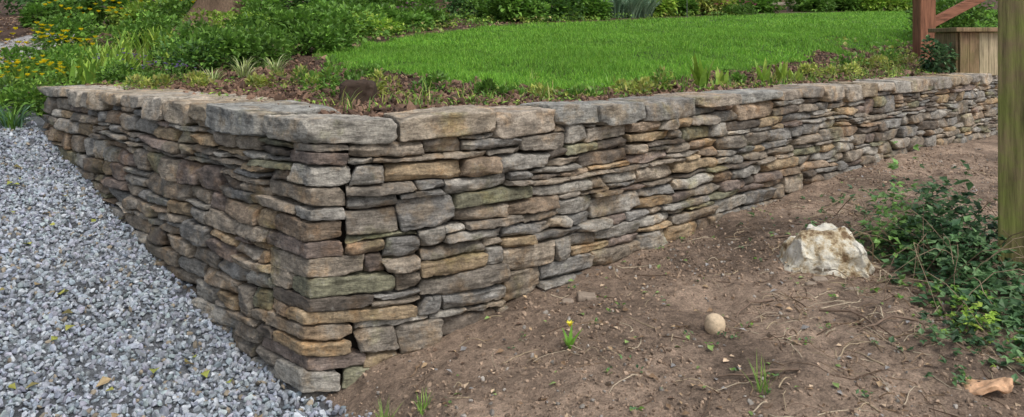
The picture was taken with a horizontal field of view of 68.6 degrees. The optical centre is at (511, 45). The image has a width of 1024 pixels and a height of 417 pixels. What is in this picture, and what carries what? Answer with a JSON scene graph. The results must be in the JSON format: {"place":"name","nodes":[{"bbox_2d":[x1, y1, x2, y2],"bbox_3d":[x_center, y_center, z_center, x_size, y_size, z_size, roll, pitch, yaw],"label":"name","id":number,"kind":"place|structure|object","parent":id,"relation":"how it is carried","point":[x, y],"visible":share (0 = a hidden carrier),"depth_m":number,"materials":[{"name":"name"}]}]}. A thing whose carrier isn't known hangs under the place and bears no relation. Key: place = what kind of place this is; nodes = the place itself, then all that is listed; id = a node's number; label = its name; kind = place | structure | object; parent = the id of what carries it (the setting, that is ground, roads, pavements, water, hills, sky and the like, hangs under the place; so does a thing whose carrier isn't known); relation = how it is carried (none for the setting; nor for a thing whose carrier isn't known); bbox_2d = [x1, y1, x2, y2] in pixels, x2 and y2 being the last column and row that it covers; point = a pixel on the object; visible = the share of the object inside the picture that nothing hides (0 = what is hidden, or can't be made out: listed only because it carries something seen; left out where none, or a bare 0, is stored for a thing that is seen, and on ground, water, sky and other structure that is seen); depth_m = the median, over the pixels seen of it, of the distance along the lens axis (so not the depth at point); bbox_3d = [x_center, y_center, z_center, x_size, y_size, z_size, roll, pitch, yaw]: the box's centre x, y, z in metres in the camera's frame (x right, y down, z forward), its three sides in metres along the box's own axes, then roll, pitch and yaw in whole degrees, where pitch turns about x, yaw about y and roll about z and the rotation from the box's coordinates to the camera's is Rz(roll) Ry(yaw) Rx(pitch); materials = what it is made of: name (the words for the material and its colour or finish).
{"place":"outdoors","nodes":[
{"label":"outdoors","id":0,"kind":"place"},
{"bbox_2d":[124,60,196,84],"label":"purple flower plant","id":1,"kind":"object","parent":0,"point":[161,72],"visible":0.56,"depth_m":6.14,"materials":[{"name":"green plant"}]},
{"bbox_2d":[0,0,997,113],"bbox_3d":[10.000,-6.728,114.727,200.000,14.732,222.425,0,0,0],"label":"garden bed","id":2,"kind":"object","parent":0,"point":[4,35],"visible":0.06,"depth_m":10.50,"materials":[{"name":"green plant"}]},
{"bbox_2d":[0,55,81,116],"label":"yellow poppy plant","id":3,"kind":"object","parent":2,"relation":"on","point":[11,93],"visible":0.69,"depth_m":6.50,"materials":[{"name":"green plant"}]},
{"bbox_2d":[0,22,97,87],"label":"yellow poppy plant","id":4,"kind":"object","parent":2,"relation":"on","point":[76,48],"visible":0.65,"depth_m":7.29,"materials":[{"name":"green plant"}]},
{"bbox_2d":[17,0,106,27],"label":"shrub","id":5,"kind":"object","parent":2,"relation":"on","point":[30,12],"visible":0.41,"depth_m":14.68,"materials":[{"name":"green plant"}]},
{"bbox_2d":[0,0,156,15],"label":"shrub","id":6,"kind":"object","parent":2,"relation":"on","point":[19,3],"visible":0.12,"depth_m":23.56,"materials":[{"name":"green plant"}]},
{"bbox_2d":[29,0,129,51],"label":"yellow poppy plant","id":7,"kind":"object","parent":2,"relation":"on","point":[57,27],"visible":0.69,"depth_m":10.10,"materials":[{"name":"green plant"}]},
{"bbox_2d":[53,0,151,27],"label":"shrub","id":8,"kind":"object","parent":2,"relation":"on","point":[100,15],"visible":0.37,"depth_m":13.88,"materials":[{"name":"green plant"}]},
{"bbox_2d":[87,48,152,82],"bbox_3d":[-3.704,0.198,7.135,0.564,0.343,0.478,0,0,0],"label":"purple flower plant","id":9,"kind":"object","parent":2,"relation":"on","point":[140,67],"visible":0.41,"depth_m":7.12,"materials":[{"name":"green plant"}]},
{"bbox_2d":[94,62,155,83],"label":"perennial plant","id":10,"kind":"object","parent":2,"relation":"on","point":[110,77],"visible":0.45,"depth_m":6.46,"materials":[{"name":"green plant"}]},
{"bbox_2d":[0,23,260,85],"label":"lily of the valley bed","id":11,"kind":"object","parent":2,"relation":"on","point":[101,52],"visible":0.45,"depth_m":7.51,"materials":[{"name":"green plant"}]},
{"bbox_2d":[104,0,183,25],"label":"shrub","id":12,"kind":"object","parent":2,"relation":"on","point":[132,8],"visible":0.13,"depth_m":13.14,"materials":[{"name":"green plant"}]},
{"bbox_2d":[108,10,182,46],"bbox_3d":[-4.670,-0.195,9.664,0.987,0.535,0.972,0,0,0],"label":"perennial plant","id":13,"kind":"object","parent":2,"relation":"on","point":[155,21],"visible":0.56,"depth_m":9.55,"materials":[{"name":"green plant"}]},
{"bbox_2d":[122,72,173,88],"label":"groundcover plant","id":14,"kind":"object","parent":2,"relation":"on","point":[146,82],"visible":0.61,"depth_m":5.71,"materials":[{"name":"green plant"}]},
{"bbox_2d":[128,0,195,26],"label":"shrub","id":15,"kind":"object","parent":2,"relation":"on","point":[175,6],"visible":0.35,"depth_m":12.11,"materials":[{"name":"green plant"}]},
{"bbox_2d":[143,36,238,73],"bbox_3d":[-2.955,0.126,6.909,0.836,0.428,0.550,0,0,19],"label":"perennial plant","id":16,"kind":"object","parent":2,"relation":"on","point":[184,58],"visible":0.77,"depth_m":6.85,"materials":[{"name":"green plant"}]},
{"bbox_2d":[150,17,248,61],"bbox_3d":[-3.207,-0.035,7.837,1.050,0.523,0.643,0,0,0],"label":"perennial plant","id":17,"kind":"object","parent":2,"relation":"on","point":[183,31],"visible":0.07,"depth_m":7.74,"materials":[{"name":"green plant"}]},
{"bbox_2d":[183,70,217,87],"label":"groundcover plant","id":18,"kind":"object","parent":2,"relation":"on","point":[194,77],"visible":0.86,"depth_m":5.67,"materials":[{"name":"green plant"}]},
{"bbox_2d":[171,0,247,34],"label":"tree","id":19,"kind":"object","parent":2,"relation":"on","point":[220,5],"visible":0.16,"depth_m":11.90,"materials":[{"name":"brown plant"}]},
{"bbox_2d":[180,7,274,29],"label":"perennial plant","id":20,"kind":"object","parent":2,"relation":"on","point":[228,14],"visible":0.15,"depth_m":10.47,"materials":[{"name":"green plant"}]},
{"bbox_2d":[180,18,297,69],"bbox_3d":[-2.590,0.003,7.308,1.132,0.540,0.981,0,0,0],"label":"perennial plant","id":21,"kind":"object","parent":2,"relation":"on","point":[237,46],"visible":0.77,"depth_m":7.07,"materials":[{"name":"green plant"}]},
{"bbox_2d":[229,55,258,77],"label":"variegated sedge","id":22,"kind":"object","parent":2,"relation":"on","point":[243,70],"visible":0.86,"depth_m":6.27,"materials":[{"name":"green plant"}]},
{"bbox_2d":[244,68,289,88],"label":"groundcover plant","id":23,"kind":"object","parent":2,"relation":"on","point":[260,79],"visible":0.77,"depth_m":5.58,"materials":[{"name":"green plant"}]},
{"bbox_2d":[218,0,331,29],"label":"perennial plant","id":24,"kind":"object","parent":2,"relation":"on","point":[271,10],"visible":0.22,"depth_m":9.57,"materials":[{"name":"green plant"}]},
{"bbox_2d":[258,54,292,73],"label":"variegated sedge","id":25,"kind":"object","parent":2,"relation":"on","point":[277,65],"visible":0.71,"depth_m":6.48,"materials":[{"name":"green plant"}]},
{"bbox_2d":[231,0,335,23],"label":"shrub","id":26,"kind":"object","parent":2,"relation":"on","point":[308,5],"visible":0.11,"depth_m":11.83,"materials":[{"name":"green plant"}]},
{"bbox_2d":[255,11,325,44],"bbox_3d":[-2.776,-0.160,9.501,1.137,0.556,0.770,0,0,0],"label":"shrub","id":27,"kind":"object","parent":2,"relation":"on","point":[294,21],"visible":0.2,"depth_m":9.36,"materials":[{"name":"green plant"}]},
{"bbox_2d":[0,16,582,61],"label":"leaf litter","id":28,"kind":"object","parent":2,"relation":"on","point":[23,44],"visible":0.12,"depth_m":13.63,"materials":[{"name":"brown plant"}]},
{"bbox_2d":[289,63,320,85],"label":"groundcover plant","id":29,"kind":"object","parent":2,"relation":"on","point":[301,69],"visible":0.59,"depth_m":5.43,"materials":[{"name":"green plant"}]},
{"bbox_2d":[272,0,351,9],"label":"shrub","id":30,"kind":"object","parent":2,"relation":"on","point":[289,4],"visible":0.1,"depth_m":14.78,"materials":[{"name":"green plant"}]},
{"bbox_2d":[281,18,358,55],"bbox_3d":[-2.060,-0.049,7.949,0.830,0.488,0.713,0,0,19],"label":"perennial plant","id":31,"kind":"object","parent":2,"relation":"on","point":[329,37],"visible":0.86,"depth_m":7.83,"materials":[{"name":"green plant"}]},
{"bbox_2d":[301,66,341,90],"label":"groundcover plant","id":32,"kind":"object","parent":2,"relation":"on","point":[312,77],"visible":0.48,"depth_m":5.07,"materials":[{"name":"green plant"}]},
{"bbox_2d":[309,1,360,37],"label":"shrub","id":33,"kind":"object","parent":2,"relation":"on","point":[334,7],"visible":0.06,"depth_m":10.29,"materials":[{"name":"green plant"}]},
{"bbox_2d":[318,53,365,96],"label":"groundcover plant","id":34,"kind":"object","parent":2,"relation":"on","point":[348,74],"visible":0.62,"depth_m":4.66,"materials":[{"name":"green plant"}]},
{"bbox_2d":[304,0,393,42],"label":"perennial plant","id":35,"kind":"object","parent":2,"relation":"on","point":[341,14],"visible":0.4,"depth_m":9.80,"materials":[{"name":"green plant"}]},
{"bbox_2d":[311,0,398,18],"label":"shrub","id":36,"kind":"object","parent":2,"relation":"on","point":[353,3],"visible":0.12,"depth_m":12.97,"materials":[{"name":"green plant"}]},
{"bbox_2d":[338,79,377,103],"bbox_3d":[-0.919,0.300,4.498,0.220,0.188,0.176,0,0,0],"label":"rock","id":37,"kind":"object","parent":2,"relation":"on","point":[368,88],"visible":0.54,"depth_m":4.42,"materials":[{"name":"stone"}]},
{"bbox_2d":[350,61,385,77],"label":"groundcover plant","id":38,"kind":"object","parent":2,"relation":"on","point":[370,68],"visible":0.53,"depth_m":5.67,"materials":[{"name":"green plant"}]},
{"bbox_2d":[351,11,405,35],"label":"shrub","id":39,"kind":"object","parent":2,"relation":"on","point":[384,25],"visible":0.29,"depth_m":11.40,"materials":[{"name":"green plant"}]},
{"bbox_2d":[367,69,403,97],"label":"groundcover plant","id":40,"kind":"object","parent":2,"relation":"on","point":[381,88],"visible":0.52,"depth_m":4.75,"materials":[{"name":"green plant"}]},
{"bbox_2d":[347,0,447,20],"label":"shrub","id":41,"kind":"object","parent":2,"relation":"on","point":[397,3],"visible":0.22,"depth_m":16.89,"materials":[{"name":"green plant"}]},
{"bbox_2d":[383,7,437,31],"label":"shrub","id":42,"kind":"object","parent":2,"relation":"on","point":[402,17],"visible":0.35,"depth_m":12.89,"materials":[{"name":"green plant"}]},
{"bbox_2d":[401,3,455,27],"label":"shrub","id":43,"kind":"object","parent":2,"relation":"on","point":[435,13],"visible":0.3,"depth_m":14.33,"materials":[{"name":"green plant"}]},
{"bbox_2d":[409,68,449,92],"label":"groundcover plant","id":44,"kind":"object","parent":2,"relation":"on","point":[434,79],"visible":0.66,"depth_m":4.90,"materials":[{"name":"green plant"}]},
{"bbox_2d":[439,0,488,17],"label":"shrub","id":45,"kind":"object","parent":2,"relation":"on","point":[452,7],"visible":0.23,"depth_m":20.91,"materials":[{"name":"green plant"}]},
{"bbox_2d":[35,10,913,56],"bbox_3d":[-1.668,-0.470,16.704,17.828,1.340,14.945,0,0,0],"label":"woodland groundcover","id":46,"kind":"object","parent":2,"relation":"on","point":[880,47],"visible":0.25,"depth_m":12.71,"materials":[{"name":"green plant"}]},
{"bbox_2d":[472,77,500,94],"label":"groundcover plant","id":47,"kind":"object","parent":2,"relation":"on","point":[482,85],"visible":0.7,"depth_m":4.85,"materials":[{"name":"green plant"}]},
{"bbox_2d":[25,42,958,116],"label":"mulch","id":48,"kind":"object","parent":2,"relation":"on","point":[239,85],"visible":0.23,"depth_m":5.28,"materials":[{"name":"bark"},{"name":"wood chips"}]},
{"bbox_2d":[41,43,945,111],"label":"seedlings","id":49,"kind":"object","parent":2,"relation":"on","point":[730,83],"visible":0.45,"depth_m":5.23,"materials":[{"name":"green plant"}]},
{"bbox_2d":[458,0,529,21],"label":"shrub","id":50,"kind":"object","parent":2,"relation":"on","point":[480,4],"visible":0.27,"depth_m":18.04,"materials":[{"name":"green plant"}]},
{"bbox_2d":[490,83,526,95],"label":"groundcover plant","id":51,"kind":"object","parent":2,"relation":"on","point":[510,87],"visible":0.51,"depth_m":4.83,"materials":[{"name":"green plant"}]},
{"bbox_2d":[479,0,551,22],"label":"shrub","id":52,"kind":"object","parent":2,"relation":"on","point":[521,10],"visible":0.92,"depth_m":17.26,"materials":[{"name":"green plant"}]},
{"bbox_2d":[528,82,557,96],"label":"groundcover plant","id":53,"kind":"object","parent":2,"relation":"on","point":[538,86],"visible":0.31,"depth_m":4.91,"materials":[{"name":"green plant"}]},
{"bbox_2d":[533,0,592,21],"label":"shrub","id":54,"kind":"object","parent":2,"relation":"on","point":[564,7],"visible":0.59,"depth_m":18.10,"materials":[{"name":"green plant"}]},
{"bbox_2d":[560,82,603,95],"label":"groundcover plant","id":55,"kind":"object","parent":2,"relation":"on","point":[581,88],"visible":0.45,"depth_m":4.86,"materials":[{"name":"green plant"}]},
{"bbox_2d":[566,0,612,19],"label":"shrub","id":56,"kind":"object","parent":2,"relation":"on","point":[595,9],"visible":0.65,"depth_m":19.26,"materials":[{"name":"green plant"}]},
{"bbox_2d":[603,0,633,17],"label":"daylily plant","id":57,"kind":"object","parent":2,"relation":"on","point":[616,7],"visible":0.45,"depth_m":20.76,"materials":[{"name":"green plant"}]},
{"bbox_2d":[610,76,656,93],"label":"groundcover plant","id":58,"kind":"object","parent":2,"relation":"on","point":[635,84],"visible":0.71,"depth_m":5.07,"materials":[{"name":"green plant"}]},
{"bbox_2d":[617,0,651,17],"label":"daylily plant","id":59,"kind":"object","parent":2,"relation":"on","point":[634,8],"visible":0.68,"depth_m":20.78,"materials":[{"name":"green plant"}]},
{"bbox_2d":[637,0,661,17],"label":"daylily plant","id":60,"kind":"object","parent":2,"relation":"on","point":[648,10],"visible":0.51,"depth_m":21.24,"materials":[{"name":"green plant"}]},
{"bbox_2d":[649,64,672,91],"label":"groundcover plant","id":61,"kind":"object","parent":2,"relation":"on","point":[659,74],"visible":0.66,"depth_m":5.42,"materials":[{"name":"green plant"}]},
{"bbox_2d":[649,0,679,16],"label":"shrub","id":62,"kind":"object","parent":2,"relation":"on","point":[665,6],"visible":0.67,"depth_m":22.13,"materials":[{"name":"green plant"}]},
{"bbox_2d":[672,0,700,15],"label":"shrub","id":63,"kind":"object","parent":2,"relation":"on","point":[684,7],"visible":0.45,"depth_m":22.75,"materials":[{"name":"green plant"}]},
{"bbox_2d":[688,53,714,86],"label":"hosta shoots","id":64,"kind":"object","parent":2,"relation":"on","point":[700,75],"visible":0.84,"depth_m":5.81,"materials":[{"name":"green plant"}]},
{"bbox_2d":[693,0,738,15],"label":"shrub","id":65,"kind":"object","parent":2,"relation":"on","point":[707,6],"visible":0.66,"depth_m":23.82,"materials":[{"name":"green plant"}]},
{"bbox_2d":[713,67,728,85],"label":"hosta shoots","id":66,"kind":"object","parent":2,"relation":"on","point":[720,77],"visible":0.68,"depth_m":6.02,"materials":[{"name":"green plant"}]},
{"bbox_2d":[714,0,756,15],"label":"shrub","id":67,"kind":"object","parent":2,"relation":"on","point":[729,8],"visible":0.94,"depth_m":23.36,"materials":[{"name":"green plant"}]},
{"bbox_2d":[729,71,747,83],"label":"groundcover plant","id":68,"kind":"object","parent":2,"relation":"on","point":[736,76],"visible":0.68,"depth_m":6.28,"materials":[{"name":"green plant"}]},
{"bbox_2d":[741,0,782,13],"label":"shrub","id":69,"kind":"object","parent":2,"relation":"on","point":[762,6],"visible":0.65,"depth_m":26.68,"materials":[{"name":"green plant"}]},
{"bbox_2d":[754,57,772,82],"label":"hosta shoots","id":70,"kind":"object","parent":2,"relation":"on","point":[764,74],"visible":0.91,"depth_m":6.58,"materials":[{"name":"green plant"}]},
{"bbox_2d":[774,60,790,80],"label":"hosta shoots","id":71,"kind":"object","parent":2,"relation":"on","point":[781,70],"visible":0.63,"depth_m":6.71,"materials":[{"name":"green plant"}]},
{"bbox_2d":[784,0,838,11],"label":"shrub","id":72,"kind":"object","parent":2,"relation":"on","point":[809,5],"visible":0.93,"depth_m":28.79,"materials":[{"name":"green plant"}]},
{"bbox_2d":[798,62,824,76],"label":"groundcover plant","id":73,"kind":"object","parent":2,"relation":"on","point":[810,67],"visible":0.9,"depth_m":7.33,"materials":[{"name":"green plant"}]},
{"bbox_2d":[820,0,865,11],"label":"shrub","id":74,"kind":"object","parent":2,"relation":"on","point":[848,5],"visible":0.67,"depth_m":29.59,"materials":[{"name":"green plant"}]},
{"bbox_2d":[823,61,863,75],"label":"groundcover plant","id":75,"kind":"object","parent":2,"relation":"on","point":[846,67],"visible":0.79,"depth_m":7.61,"materials":[{"name":"green plant"}]},
{"bbox_2d":[829,51,868,70],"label":"groundcover plant","id":76,"kind":"object","parent":2,"relation":"on","point":[847,60],"visible":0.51,"depth_m":8.04,"materials":[{"name":"green plant"}]},
{"bbox_2d":[851,54,891,70],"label":"groundcover plant","id":77,"kind":"object","parent":2,"relation":"on","point":[879,58],"visible":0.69,"depth_m":8.71,"materials":[{"name":"green plant"}]},
{"bbox_2d":[859,0,912,11],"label":"shrub","id":78,"kind":"object","parent":2,"relation":"on","point":[878,5],"visible":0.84,"depth_m":29.48,"materials":[{"name":"green plant"}]},
{"bbox_2d":[874,47,905,66],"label":"groundcover plant","id":79,"kind":"object","parent":2,"relation":"on","point":[888,51],"visible":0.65,"depth_m":9.26,"materials":[{"name":"green plant"}]},
{"bbox_2d":[888,48,922,65],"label":"groundcover plant","id":80,"kind":"object","parent":2,"relation":"on","point":[911,60],"visible":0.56,"depth_m":9.50,"materials":[{"name":"green plant"}]},
{"bbox_2d":[918,34,958,72],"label":"ivy plant","id":81,"kind":"object","parent":2,"relation":"on","point":[928,65],"visible":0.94,"depth_m":8.73,"materials":[{"name":"green plant"}]},
{"bbox_2d":[904,0,991,37],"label":"ivy plant","id":82,"kind":"object","parent":2,"relation":"on","point":[976,15],"visible":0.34,"depth_m":11.74,"materials":[{"name":"green plant"}]},
{"bbox_2d":[913,0,985,59],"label":"stair railing","id":83,"kind":"object","parent":2,"relation":"on","point":[925,17],"visible":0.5,"depth_m":10.64,"materials":[{"name":"brown wood"}]},
{"bbox_2d":[902,0,997,36],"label":"shrub","id":84,"kind":"object","parent":2,"relation":"on","point":[992,18],"visible":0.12,"depth_m":12.48,"materials":[{"name":"green plant"}]},
{"bbox_2d":[0,84,1023,416],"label":"ground","id":85,"kind":"structure","parent":0,"point":[744,350],"depth_m":3.21,"materials":[{"name":"soil"}]},
{"bbox_2d":[0,100,42,129],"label":"daylily plant","id":86,"kind":"object","parent":85,"relation":"on","point":[9,120],"visible":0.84,"depth_m":5.95,"materials":[{"name":"green plant"}]},
{"bbox_2d":[0,117,371,416],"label":"gravel driveway","id":87,"kind":"structure","parent":85,"relation":"on","point":[58,306],"depth_m":3.67,"materials":[{"name":"grey gravel"}]},
{"bbox_2d":[0,162,1022,416],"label":"fallen leaves","id":88,"kind":"object","parent":85,"relation":"on","point":[104,378],"visible":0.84,"depth_m":3.19,"materials":[{"name":"brown plant"}]},
{"bbox_2d":[562,320,580,348],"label":"yellow flower seedling","id":89,"kind":"object","parent":85,"relation":"on","point":[569,341],"visible":1,"depth_m":3.13,"materials":[{"name":"green plant"}]},
{"bbox_2d":[195,94,965,379],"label":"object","id":90,"kind":"object","parent":85,"relation":"on","point":[349,337],"visible":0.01,"depth_m":3.39,"materials":[{"name":"grey"}]},
{"bbox_2d":[37,73,997,144],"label":"coping stones","id":91,"kind":"object","parent":90,"relation":"on","point":[292,121],"visible":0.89,"depth_m":4.03,"materials":[{"name":"grey stone"}]},
{"bbox_2d":[928,27,997,74],"bbox_3d":[5.420,0.072,8.950,0.600,0.555,0.600,0,0,0],"label":"wooden planter box","id":92,"kind":"object","parent":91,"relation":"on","point":[976,48],"visible":0.66,"depth_m":8.71,"materials":[{"name":"brown wood"}]},
{"bbox_2d":[42,78,997,399],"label":"facing stones","id":93,"kind":"object","parent":90,"relation":"on","point":[240,232],"visible":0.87,"depth_m":3.79,"materials":[{"name":"grey stone"}]},
{"bbox_2d":[577,291,596,301],"bbox_3d":[0.359,1.220,3.630,0.095,0.047,0.076,0,0,0],"label":"field rock","id":94,"kind":"object","parent":85,"relation":"on","point":[583,296],"visible":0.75,"depth_m":3.60,"materials":[{"name":"stone"}]},
{"bbox_2d":[324,143,1023,416],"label":"pebbles","id":95,"kind":"object","parent":85,"relation":"on","point":[750,401],"visible":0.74,"depth_m":3.06,"materials":[{"name":"stone"}]},
{"bbox_2d":[445,207,971,410],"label":"weeds","id":96,"kind":"object","parent":85,"relation":"on","point":[768,391],"visible":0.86,"depth_m":3.06,"materials":[{"name":"green plant"}]},
{"bbox_2d":[405,161,1023,416],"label":"twigs","id":97,"kind":"object","parent":85,"relation":"on","point":[841,310],"visible":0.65,"depth_m":3.29,"materials":[{"name":"wood"}]},
{"bbox_2d":[704,313,725,333],"bbox_3d":[0.870,1.200,3.220,0.088,0.099,0.081,0,0,0],"label":"rock","id":98,"kind":"object","parent":85,"relation":"on","point":[714,323],"visible":0.88,"depth_m":3.19,"materials":[{"name":"stone"}]},
{"bbox_2d":[740,356,783,393],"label":"grass tuft","id":99,"kind":"object","parent":85,"relation":"on","point":[759,388],"visible":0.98,"depth_m":2.67,"materials":[{"name":"green plant"}]},
{"bbox_2d":[776,223,874,278],"bbox_3d":[1.639,1.113,3.884,0.547,0.370,0.331,0,0,0],"label":"white quartz rock","id":100,"kind":"object","parent":85,"relation":"on","point":[821,248],"visible":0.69,"depth_m":3.77,"materials":[{"name":"white stone"}]},
{"bbox_2d":[738,141,1023,386],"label":"ivy ground cover","id":101,"kind":"object","parent":85,"relation":"on","point":[952,232],"visible":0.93,"depth_m":3.65,"materials":[{"name":"green plant"}]},
{"bbox_2d":[962,377,1013,394],"bbox_3d":[1.610,1.169,2.600,0.130,0.079,0.203,0,0,-30],"label":"bark fragment","id":102,"kind":"object","parent":85,"relation":"on","point":[1004,385],"visible":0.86,"depth_m":2.55,"materials":[{"name":"wood"}]},
{"bbox_2d":[998,0,1023,265],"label":"mossy wooden post","id":103,"kind":"object","parent":85,"relation":"on","point":[1011,117],"visible":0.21,"depth_m":3.71,"materials":[{"name":"green wood"}]},
{"bbox_2d":[312,9,997,90],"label":"lawn","id":104,"kind":"structure","parent":0,"point":[586,50],"depth_m":9.02,"materials":[{"name":"green plant"}]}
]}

